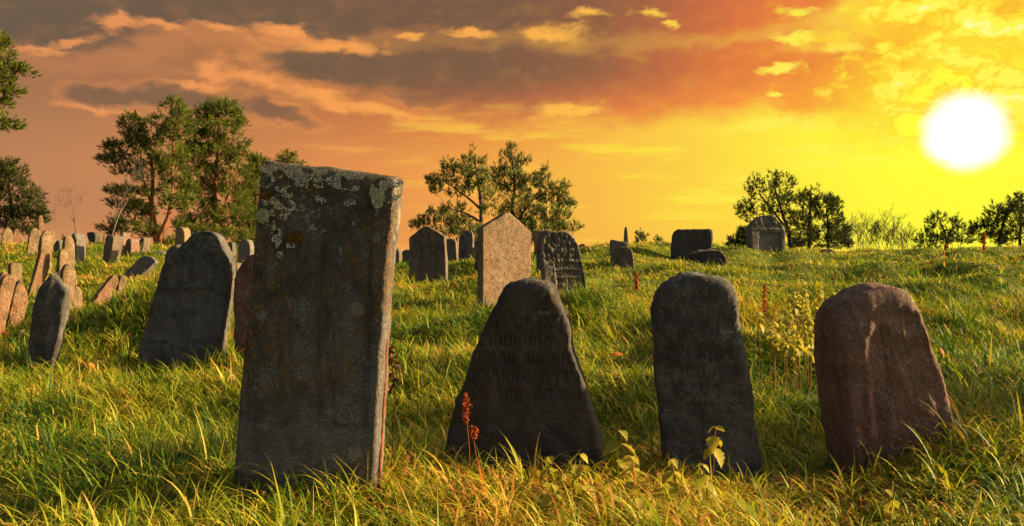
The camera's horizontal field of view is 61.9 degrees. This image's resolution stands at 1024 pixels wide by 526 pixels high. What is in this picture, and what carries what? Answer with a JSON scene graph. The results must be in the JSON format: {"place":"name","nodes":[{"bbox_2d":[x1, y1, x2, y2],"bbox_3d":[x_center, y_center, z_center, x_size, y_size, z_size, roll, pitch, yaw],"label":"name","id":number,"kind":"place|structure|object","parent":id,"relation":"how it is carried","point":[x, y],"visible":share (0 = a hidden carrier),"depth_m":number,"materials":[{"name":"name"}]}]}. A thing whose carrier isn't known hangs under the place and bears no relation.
{"place":"outdoors","nodes":[
{"label":"outdoors","id":0,"kind":"place"},
{"bbox_2d":[0,238,1023,525],"bbox_3d":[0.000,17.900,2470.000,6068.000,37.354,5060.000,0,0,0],"label":"ground","id":1,"kind":"structure","parent":0,"point":[878,275],"depth_m":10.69,"materials":[{"name":"green plant"}]},
{"bbox_2d":[1,228,12,243],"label":"gravestone","id":2,"kind":"object","parent":1,"relation":"on","point":[7,235],"visible":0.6,"depth_m":26.00,"materials":[{"name":"beige stone"}]},
{"bbox_2d":[0,274,15,334],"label":"gravestone","id":3,"kind":"object","parent":1,"relation":"on","point":[7,283],"visible":0.83,"depth_m":10.58,"materials":[{"name":"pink stone"}]},
{"bbox_2d":[8,263,22,280],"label":"gravestone","id":4,"kind":"object","parent":1,"relation":"on","point":[15,269],"visible":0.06,"depth_m":11.59,"materials":[{"name":"beige stone"}]},
{"bbox_2d":[6,280,27,326],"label":"gravestone","id":5,"kind":"object","parent":1,"relation":"on","point":[19,300],"visible":0.62,"depth_m":10.85,"materials":[{"name":"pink stone"}]},
{"bbox_2d":[13,229,23,243],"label":"gravestone","id":6,"kind":"object","parent":1,"relation":"on","point":[17,237],"visible":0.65,"depth_m":26.39,"materials":[{"name":"pink stone"}]},
{"bbox_2d":[0,29,41,138],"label":"pine tree","id":7,"kind":"object","parent":1,"relation":"on","point":[9,79],"visible":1,"depth_m":33.91,"materials":[{"name":"green plant"}]},
{"bbox_2d":[0,153,53,236],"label":"pine tree","id":8,"kind":"object","parent":1,"relation":"on","point":[12,211],"visible":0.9,"depth_m":41.86,"materials":[{"name":"green plant"}]},
{"bbox_2d":[27,228,40,255],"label":"gravestone","id":9,"kind":"object","parent":1,"relation":"on","point":[33,240],"visible":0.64,"depth_m":21.02,"materials":[{"name":"beige stone"}]},
{"bbox_2d":[28,250,49,295],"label":"gravestone","id":10,"kind":"object","parent":1,"relation":"on","point":[41,269],"visible":0.76,"depth_m":14.10,"materials":[{"name":"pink stone"}]},
{"bbox_2d":[38,215,44,234],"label":"gravestone","id":11,"kind":"object","parent":1,"relation":"on","point":[41,228],"visible":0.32,"depth_m":22.98,"materials":[{"name":"beige stone"}]},
{"bbox_2d":[24,272,69,373],"bbox_3d":[-4.708,0.768,8.644,0.468,1.355,0.146,0,0,5],"label":"gravestone","id":12,"kind":"object","parent":1,"relation":"on","point":[50,311],"visible":0.86,"depth_m":8.59,"materials":[{"name":"stone"}]},
{"bbox_2d":[38,229,55,275],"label":"gravestone","id":13,"kind":"object","parent":1,"relation":"on","point":[47,239],"visible":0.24,"depth_m":17.02,"materials":[{"name":"beige stone"}]},
{"bbox_2d":[54,240,62,251],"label":"gravestone","id":14,"kind":"object","parent":1,"relation":"on","point":[57,247],"visible":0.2,"depth_m":22.01,"materials":[{"name":"stone"}]},
{"bbox_2d":[56,249,68,274],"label":"gravestone","id":15,"kind":"object","parent":1,"relation":"on","point":[62,258],"visible":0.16,"depth_m":14.18,"materials":[{"name":"beige stone"}]},
{"bbox_2d":[59,263,76,312],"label":"gravestone","id":16,"kind":"object","parent":1,"relation":"on","point":[67,275],"visible":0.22,"depth_m":11.56,"materials":[{"name":"beige stone"}]},
{"bbox_2d":[62,236,74,265],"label":"gravestone","id":17,"kind":"object","parent":1,"relation":"on","point":[68,245],"visible":0.25,"depth_m":16.52,"materials":[{"name":"beige stone"}]},
{"bbox_2d":[57,186,86,232],"bbox_3d":[-18.749,-1.817,36.222,0.847,2.870,1.432,0,0,27],"label":"bare tree","id":18,"kind":"object","parent":1,"relation":"on","point":[71,204],"visible":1,"depth_m":36.27,"materials":[{"name":"brown plant"}]},
{"bbox_2d":[72,286,82,312],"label":"gravestone","id":19,"kind":"object","parent":1,"relation":"on","point":[78,296],"visible":0.19,"depth_m":12.03,"materials":[{"name":"beige stone"}]},
{"bbox_2d":[72,233,85,264],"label":"gravestone","id":20,"kind":"object","parent":1,"relation":"on","point":[79,240],"visible":0.46,"depth_m":19.11,"materials":[{"name":"grey stone"}]},
{"bbox_2d":[87,232,99,242],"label":"gravestone","id":21,"kind":"object","parent":1,"relation":"on","point":[94,236],"visible":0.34,"depth_m":24.52,"materials":[{"name":"stone"}]},
{"bbox_2d":[89,275,117,306],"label":"gravestone","id":22,"kind":"object","parent":1,"relation":"on","point":[110,283],"visible":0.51,"depth_m":12.63,"materials":[{"name":"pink stone"}]},
{"bbox_2d":[102,235,122,264],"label":"gravestone","id":23,"kind":"object","parent":1,"relation":"on","point":[113,244],"visible":0.65,"depth_m":19.01,"materials":[{"name":"grey stone"}]},
{"bbox_2d":[114,275,125,295],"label":"gravestone","id":24,"kind":"object","parent":1,"relation":"on","point":[121,282],"visible":0.38,"depth_m":13.25,"materials":[{"name":"beige stone"}]},
{"bbox_2d":[120,232,129,253],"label":"gravestone","id":25,"kind":"object","parent":1,"relation":"on","point":[125,235],"visible":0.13,"depth_m":22.56,"materials":[{"name":"red stone"}]},
{"bbox_2d":[111,158,145,234],"bbox_3d":[-17.540,-2.668,39.082,1.672,4.471,1.834,0,0,-19],"label":"bare tree","id":26,"kind":"object","parent":1,"relation":"on","point":[125,193],"visible":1,"depth_m":38.76,"materials":[{"name":"brown plant"}]},
{"bbox_2d":[125,238,139,254],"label":"gravestone","id":27,"kind":"object","parent":1,"relation":"on","point":[132,244],"visible":0.41,"depth_m":21.82,"materials":[{"name":"red stone"}]},
{"bbox_2d":[124,256,157,279],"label":"gravestone","id":28,"kind":"object","parent":1,"relation":"on","point":[144,265],"visible":0.56,"depth_m":16.09,"materials":[{"name":"grey stone"}]},
{"bbox_2d":[139,238,149,252],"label":"gravestone","id":29,"kind":"object","parent":1,"relation":"on","point":[145,243],"visible":0.41,"depth_m":22.43,"materials":[{"name":"grey stone"}]},
{"bbox_2d":[92,92,203,244],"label":"pine tree","id":30,"kind":"object","parent":1,"relation":"on","point":[169,125],"visible":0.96,"depth_m":43.82,"materials":[{"name":"green plant"}]},
{"bbox_2d":[165,245,180,259],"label":"gravestone","id":31,"kind":"object","parent":1,"relation":"on","point":[171,249],"visible":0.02,"depth_m":10.20,"materials":[{"name":"stone"}]},
{"bbox_2d":[175,227,190,244],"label":"gravestone","id":32,"kind":"object","parent":1,"relation":"on","point":[182,235],"visible":0.22,"depth_m":19.01,"materials":[{"name":"beige stone"}]},
{"bbox_2d":[136,230,235,367],"bbox_3d":[-3.475,0.523,9.081,1.066,1.737,0.218,0,0,6],"label":"gravestone","id":33,"kind":"object","parent":1,"relation":"on","point":[191,307],"visible":0.84,"depth_m":8.99,"materials":[{"name":"stone"}]},
{"bbox_2d":[165,92,259,245],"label":"pine tree","id":34,"kind":"object","parent":1,"relation":"on","point":[208,121],"visible":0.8,"depth_m":46.57,"materials":[{"name":"green plant"}]},
{"bbox_2d":[228,242,235,255],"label":"gravestone","id":35,"kind":"object","parent":1,"relation":"on","point":[232,245],"visible":0.19,"depth_m":20.03,"materials":[{"name":"stone"}]},
{"bbox_2d":[233,254,253,357],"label":"gravestone","id":36,"kind":"object","parent":1,"relation":"on","point":[243,280],"visible":0.27,"depth_m":8.82,"materials":[{"name":"red stone"}]},
{"bbox_2d":[237,239,253,262],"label":"gravestone","id":37,"kind":"object","parent":1,"relation":"on","point":[245,248],"visible":0.52,"depth_m":19.51,"materials":[{"name":"grey stone"}]},
{"bbox_2d":[227,150,273,247],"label":"pine tree","id":38,"kind":"object","parent":1,"relation":"on","point":[257,159],"visible":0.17,"depth_m":49.67,"materials":[{"name":"green plant"}]},
{"bbox_2d":[273,147,309,165],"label":"pine tree","id":39,"kind":"object","parent":1,"relation":"on","point":[287,157],"visible":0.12,"depth_m":58.00,"materials":[{"name":"green plant"}]},
{"bbox_2d":[234,160,403,501],"bbox_3d":[-0.943,0.468,4.205,0.876,1.948,0.169,0,0,8],"label":"gravestone","id":40,"kind":"object","parent":1,"relation":"on","point":[319,323],"visible":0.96,"depth_m":4.15,"materials":[{"name":"stone"}]},
{"bbox_2d":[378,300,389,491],"bbox_3d":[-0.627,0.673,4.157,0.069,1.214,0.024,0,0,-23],"label":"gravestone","id":41,"kind":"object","parent":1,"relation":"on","point":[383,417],"visible":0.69,"depth_m":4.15,"materials":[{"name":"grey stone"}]},
{"bbox_2d":[387,343,400,472],"bbox_3d":[-0.606,0.719,4.308,0.106,0.676,0.115,0,0,0],"label":"dock plant","id":42,"kind":"object","parent":1,"relation":"on","point":[392,374],"visible":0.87,"depth_m":4.30,"materials":[{"name":"red plant"}]},
{"bbox_2d":[395,248,401,262],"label":"gravestone","id":43,"kind":"object","parent":1,"relation":"on","point":[398,254],"visible":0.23,"depth_m":21.00,"materials":[{"name":"grey stone"}]},
{"bbox_2d":[402,250,408,263],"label":"gravestone","id":44,"kind":"object","parent":1,"relation":"on","point":[405,255],"visible":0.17,"depth_m":22.00,"materials":[{"name":"stone"}]},
{"bbox_2d":[409,226,447,282],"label":"gravestone","id":45,"kind":"object","parent":1,"relation":"on","point":[428,251],"visible":0.8,"depth_m":18.01,"materials":[{"name":"grey stone"}]},
{"bbox_2d":[446,238,458,261],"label":"gravestone","id":46,"kind":"object","parent":1,"relation":"on","point":[452,249],"visible":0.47,"depth_m":23.00,"materials":[{"name":"grey stone"}]},
{"bbox_2d":[408,142,501,242],"bbox_3d":[-2.105,-2.253,31.073,3.565,4.388,1.925,0,0,0],"label":"pine tree","id":47,"kind":"object","parent":1,"relation":"on","point":[478,183],"visible":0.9,"depth_m":30.93,"materials":[{"name":"green plant"}]},
{"bbox_2d":[458,230,473,260],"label":"gravestone","id":48,"kind":"object","parent":1,"relation":"on","point":[466,241],"visible":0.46,"depth_m":25.01,"materials":[{"name":"stone"}]},
{"bbox_2d":[462,392,472,472],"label":"dock plant","id":49,"kind":"object","parent":1,"relation":"on","point":[465,405],"visible":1,"depth_m":4.45,"materials":[{"name":"brown plant"}]},
{"bbox_2d":[464,246,476,259],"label":"gravestone","id":50,"kind":"object","parent":1,"relation":"on","point":[469,252],"visible":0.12,"depth_m":24.00,"materials":[{"name":"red stone"}]},
{"bbox_2d":[468,425,479,473],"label":"dock plant","id":51,"kind":"object","parent":1,"relation":"on","point":[474,432],"visible":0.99,"depth_m":4.50,"materials":[{"name":"brown plant"}]},
{"bbox_2d":[477,213,530,309],"bbox_3d":[-0.113,0.083,13.085,0.892,1.712,0.187,0,0,-33],"label":"gravestone","id":52,"kind":"object","parent":1,"relation":"on","point":[504,250],"visible":0.73,"depth_m":12.95,"materials":[{"name":"stone"}]},
{"bbox_2d":[444,277,605,476],"bbox_3d":[0.070,0.801,4.846,0.945,1.436,0.223,0,0,9],"label":"gravestone","id":53,"kind":"object","parent":1,"relation":"on","point":[524,384],"visible":0.77,"depth_m":4.75,"materials":[{"name":"stone"}]},
{"bbox_2d":[485,140,585,245],"bbox_3d":[0.780,-2.358,32.485,3.800,4.740,1.953,0,0,-20],"label":"pine tree","id":54,"kind":"object","parent":1,"relation":"on","point":[529,222],"visible":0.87,"depth_m":32.41,"materials":[{"name":"green plant"}]},
{"bbox_2d":[532,230,548,256],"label":"gravestone","id":55,"kind":"object","parent":1,"relation":"on","point":[536,234],"visible":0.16,"depth_m":22.01,"materials":[{"name":"red stone"}]},
{"bbox_2d":[536,231,549,272],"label":"gravestone","id":56,"kind":"object","parent":1,"relation":"on","point":[538,268],"visible":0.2,"depth_m":16.02,"materials":[{"name":"stone"}]},
{"bbox_2d":[540,456,564,494],"bbox_3d":[0.187,1.089,4.306,0.133,0.228,0.126,0,0,35],"label":"nettle","id":57,"kind":"object","parent":1,"relation":"on","point":[550,459],"visible":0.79,"depth_m":4.30,"materials":[{"name":"green plant"}]},
{"bbox_2d":[541,484,567,522],"bbox_3d":[0.197,1.106,3.901,0.119,0.183,0.118,0,0,26],"label":"nettle","id":58,"kind":"object","parent":1,"relation":"on","point":[547,499],"visible":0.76,"depth_m":3.90,"materials":[{"name":"green plant"}]},
{"bbox_2d":[539,231,586,295],"bbox_3d":[0.846,0.232,13.914,0.788,1.514,0.272,0,0,-9],"label":"gravestone","id":59,"kind":"object","parent":1,"relation":"on","point":[560,255],"visible":0.7,"depth_m":13.81,"materials":[{"name":"grey stone"}]},
{"bbox_2d":[568,453,589,490],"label":"nettle","id":60,"kind":"object","parent":1,"relation":"on","point":[579,469],"visible":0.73,"depth_m":4.27,"materials":[{"name":"green plant"}]},
{"bbox_2d":[571,473,595,511],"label":"nettle","id":61,"kind":"object","parent":1,"relation":"on","point":[580,489],"visible":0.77,"depth_m":3.99,"materials":[{"name":"green plant"}]},
{"bbox_2d":[604,478,628,508],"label":"nettle","id":62,"kind":"object","parent":1,"relation":"on","point":[615,493],"visible":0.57,"depth_m":3.99,"materials":[{"name":"green plant"}]},
{"bbox_2d":[610,240,627,254],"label":"gravestone","id":63,"kind":"object","parent":1,"relation":"on","point":[614,244],"visible":0.24,"depth_m":24.01,"materials":[{"name":"grey stone"}]},
{"bbox_2d":[601,428,640,482],"bbox_3d":[0.599,1.048,4.587,0.234,0.310,0.147,0,0,37],"label":"nettle","id":64,"kind":"object","parent":1,"relation":"on","point":[611,446],"visible":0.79,"depth_m":4.59,"materials":[{"name":"green plant"}]},
{"bbox_2d":[609,247,633,269],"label":"gravestone","id":65,"kind":"object","parent":1,"relation":"on","point":[619,255],"visible":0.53,"depth_m":20.01,"materials":[{"name":"grey stone"}]},
{"bbox_2d":[617,455,649,499],"bbox_3d":[0.586,1.063,4.205,0.142,0.240,0.151,0,0,-43],"label":"nettle","id":66,"kind":"object","parent":1,"relation":"on","point":[629,482],"visible":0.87,"depth_m":4.19,"materials":[{"name":"green plant"}]},
{"bbox_2d":[633,272,638,300],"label":"dock plant","id":67,"kind":"object","parent":1,"relation":"on","point":[636,281],"visible":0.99,"depth_m":10.99,"materials":[{"name":"brown plant"}]},
{"bbox_2d":[628,497,650,524],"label":"nettle","id":68,"kind":"object","parent":1,"relation":"on","point":[641,501],"visible":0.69,"depth_m":3.73,"materials":[{"name":"green plant"}]},
{"bbox_2d":[634,227,649,242],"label":"pine shrub","id":69,"kind":"object","parent":1,"relation":"on","point":[641,235],"visible":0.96,"depth_m":33.86,"materials":[{"name":"green plant"}]},
{"bbox_2d":[662,458,685,502],"bbox_3d":[0.806,1.081,4.218,0.116,0.238,0.140,0,0,20],"label":"nettle","id":70,"kind":"object","parent":1,"relation":"on","point":[673,489],"visible":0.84,"depth_m":4.19,"materials":[{"name":"green plant"}]},
{"bbox_2d":[670,229,712,259],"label":"gravestone","id":71,"kind":"object","parent":1,"relation":"on","point":[684,242],"visible":0.68,"depth_m":24.01,"materials":[{"name":"stone"}]},
{"bbox_2d":[650,271,762,478],"bbox_3d":[1.127,0.779,4.953,0.642,1.460,0.236,0,0,8],"label":"gravestone","id":72,"kind":"object","parent":1,"relation":"on","point":[702,382],"visible":0.86,"depth_m":4.87,"materials":[{"name":"stone"}]},
{"bbox_2d":[685,249,727,267],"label":"gravestone","id":73,"kind":"object","parent":1,"relation":"on","point":[716,257],"visible":0.34,"depth_m":20.01,"materials":[{"name":"stone"}]},
{"bbox_2d":[694,463,718,504],"bbox_3d":[0.935,1.089,4.145,0.112,0.229,0.096,0,0,-22],"label":"nettle","id":74,"kind":"object","parent":1,"relation":"on","point":[701,481],"visible":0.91,"depth_m":4.14,"materials":[{"name":"green plant"}]},
{"bbox_2d":[703,425,724,480],"bbox_3d":[1.086,1.044,4.567,0.107,0.345,0.146,0,0,0],"label":"nettle","id":75,"kind":"object","parent":1,"relation":"on","point":[713,443],"visible":0.98,"depth_m":4.56,"materials":[{"name":"green plant"}]},
{"bbox_2d":[722,224,746,246],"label":"pine shrub","id":76,"kind":"object","parent":1,"relation":"on","point":[736,240],"visible":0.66,"depth_m":35.89,"materials":[{"name":"green plant"}]},
{"bbox_2d":[753,311,764,389],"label":"nettle","id":77,"kind":"object","parent":1,"relation":"on","point":[761,325],"visible":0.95,"depth_m":7.00,"materials":[{"name":"green plant"}]},
{"bbox_2d":[761,283,767,337],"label":"dock plant","id":78,"kind":"object","parent":1,"relation":"on","point":[764,296],"visible":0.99,"depth_m":8.60,"materials":[{"name":"brown plant"}]},
{"bbox_2d":[746,215,784,253],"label":"gravestone","id":79,"kind":"object","parent":1,"relation":"on","point":[766,232],"visible":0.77,"depth_m":28.04,"materials":[{"name":"grey stone"}]},
{"bbox_2d":[767,332,777,388],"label":"nettle","id":80,"kind":"object","parent":1,"relation":"on","point":[770,338],"visible":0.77,"depth_m":7.29,"materials":[{"name":"green plant"}]},
{"bbox_2d":[733,168,812,248],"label":"pine tree","id":81,"kind":"object","parent":1,"relation":"on","point":[782,197],"visible":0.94,"depth_m":45.80,"materials":[{"name":"green plant"}]},
{"bbox_2d":[769,334,781,389],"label":"nettle","id":82,"kind":"object","parent":1,"relation":"on","point":[773,347],"visible":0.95,"depth_m":7.16,"materials":[{"name":"green plant"}]},
{"bbox_2d":[770,332,780,391],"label":"nettle","id":83,"kind":"object","parent":1,"relation":"on","point":[772,343],"visible":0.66,"depth_m":7.25,"materials":[{"name":"green plant"}]},
{"bbox_2d":[775,314,786,333],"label":"nettle","id":84,"kind":"object","parent":1,"relation":"on","point":[777,320],"visible":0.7,"depth_m":8.14,"materials":[{"name":"green plant"}]},
{"bbox_2d":[779,332,788,390],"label":"nettle","id":85,"kind":"object","parent":1,"relation":"on","point":[782,340],"visible":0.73,"depth_m":7.26,"materials":[{"name":"green plant"}]},
{"bbox_2d":[782,338,795,392],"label":"nettle","id":86,"kind":"object","parent":1,"relation":"on","point":[790,352],"visible":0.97,"depth_m":6.99,"materials":[{"name":"green plant"}]},
{"bbox_2d":[788,320,796,370],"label":"nettle","id":87,"kind":"object","parent":1,"relation":"on","point":[791,331],"visible":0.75,"depth_m":7.87,"materials":[{"name":"green plant"}]},
{"bbox_2d":[788,334,798,395],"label":"nettle","id":88,"kind":"object","parent":1,"relation":"on","point":[796,348],"visible":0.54,"depth_m":7.16,"materials":[{"name":"green plant"}]},
{"bbox_2d":[791,300,801,318],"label":"nettle","id":89,"kind":"object","parent":1,"relation":"on","point":[796,311],"visible":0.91,"depth_m":8.85,"materials":[{"name":"green plant"}]},
{"bbox_2d":[794,331,804,391],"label":"nettle","id":90,"kind":"object","parent":1,"relation":"on","point":[797,337],"visible":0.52,"depth_m":7.31,"materials":[{"name":"green plant"}]},
{"bbox_2d":[794,334,805,392],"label":"nettle","id":91,"kind":"object","parent":1,"relation":"on","point":[801,345],"visible":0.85,"depth_m":7.18,"materials":[{"name":"green plant"}]},
{"bbox_2d":[798,310,806,329],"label":"nettle","id":92,"kind":"object","parent":1,"relation":"on","point":[802,320],"visible":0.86,"depth_m":8.35,"materials":[{"name":"green plant"}]},
{"bbox_2d":[802,331,810,393],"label":"nettle","id":93,"kind":"object","parent":1,"relation":"on","point":[805,339],"visible":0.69,"depth_m":7.35,"materials":[{"name":"green plant"}]},
{"bbox_2d":[804,337,813,391],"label":"nettle","id":94,"kind":"object","parent":1,"relation":"on","point":[809,351],"visible":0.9,"depth_m":7.00,"materials":[{"name":"green plant"}]},
{"bbox_2d":[805,316,813,336],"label":"nettle","id":95,"kind":"object","parent":1,"relation":"on","point":[807,322],"visible":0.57,"depth_m":8.06,"materials":[{"name":"green plant"}]},
{"bbox_2d":[811,298,818,315],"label":"nettle","id":96,"kind":"object","parent":1,"relation":"on","point":[815,307],"visible":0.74,"depth_m":8.90,"materials":[{"name":"green plant"}]},
{"bbox_2d":[815,286,824,305],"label":"nettle","id":97,"kind":"object","parent":1,"relation":"on","point":[820,299],"visible":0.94,"depth_m":9.52,"materials":[{"name":"green plant"}]},
{"bbox_2d":[789,182,855,250],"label":"pine tree","id":98,"kind":"object","parent":1,"relation":"on","point":[829,199],"visible":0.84,"depth_m":46.61,"materials":[{"name":"green plant"}]},
{"bbox_2d":[837,213,873,247],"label":"bare shrub","id":99,"kind":"object","parent":1,"relation":"on","point":[858,237],"visible":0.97,"depth_m":42.02,"materials":[{"name":"green plant"}]},
{"bbox_2d":[850,203,892,246],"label":"bare shrub","id":100,"kind":"object","parent":1,"relation":"on","point":[875,233],"visible":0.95,"depth_m":42.34,"materials":[{"name":"green plant"}]},
{"bbox_2d":[813,282,954,475],"bbox_3d":[2.128,0.744,4.897,0.691,1.260,0.429,0,0,-2],"label":"gravestone","id":101,"kind":"object","parent":1,"relation":"on","point":[879,376],"visible":0.84,"depth_m":4.71,"materials":[{"name":"red stone"}]},
{"bbox_2d":[860,211,908,248],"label":"bare shrub","id":102,"kind":"object","parent":1,"relation":"on","point":[885,234],"visible":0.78,"depth_m":42.84,"materials":[{"name":"green plant"}]},
{"bbox_2d":[881,489,904,521],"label":"nettle","id":103,"kind":"object","parent":1,"relation":"on","point":[887,504],"visible":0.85,"depth_m":3.90,"materials":[{"name":"green plant"}]},
{"bbox_2d":[878,214,916,250],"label":"bare shrub","id":104,"kind":"object","parent":1,"relation":"on","point":[901,236],"visible":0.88,"depth_m":43.08,"materials":[{"name":"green plant"}]},
{"bbox_2d":[899,229,919,248],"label":"bare shrub","id":105,"kind":"object","parent":1,"relation":"on","point":[911,240],"visible":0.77,"depth_m":43.55,"materials":[{"name":"green plant"}]},
{"bbox_2d":[912,210,976,248],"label":"pine tree","id":106,"kind":"object","parent":1,"relation":"on","point":[947,239],"visible":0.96,"depth_m":47.81,"materials":[{"name":"green plant"}]},
{"bbox_2d":[963,191,1023,245],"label":"pine tree","id":107,"kind":"object","parent":1,"relation":"on","point":[1014,207],"visible":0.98,"depth_m":44.80,"materials":[{"name":"green plant"}]},
{"bbox_2d":[0,0,1023,253],"label":"sky","id":108,"kind":"structure","parent":0,"point":[657,115],"materials":[{"name":"orange"}]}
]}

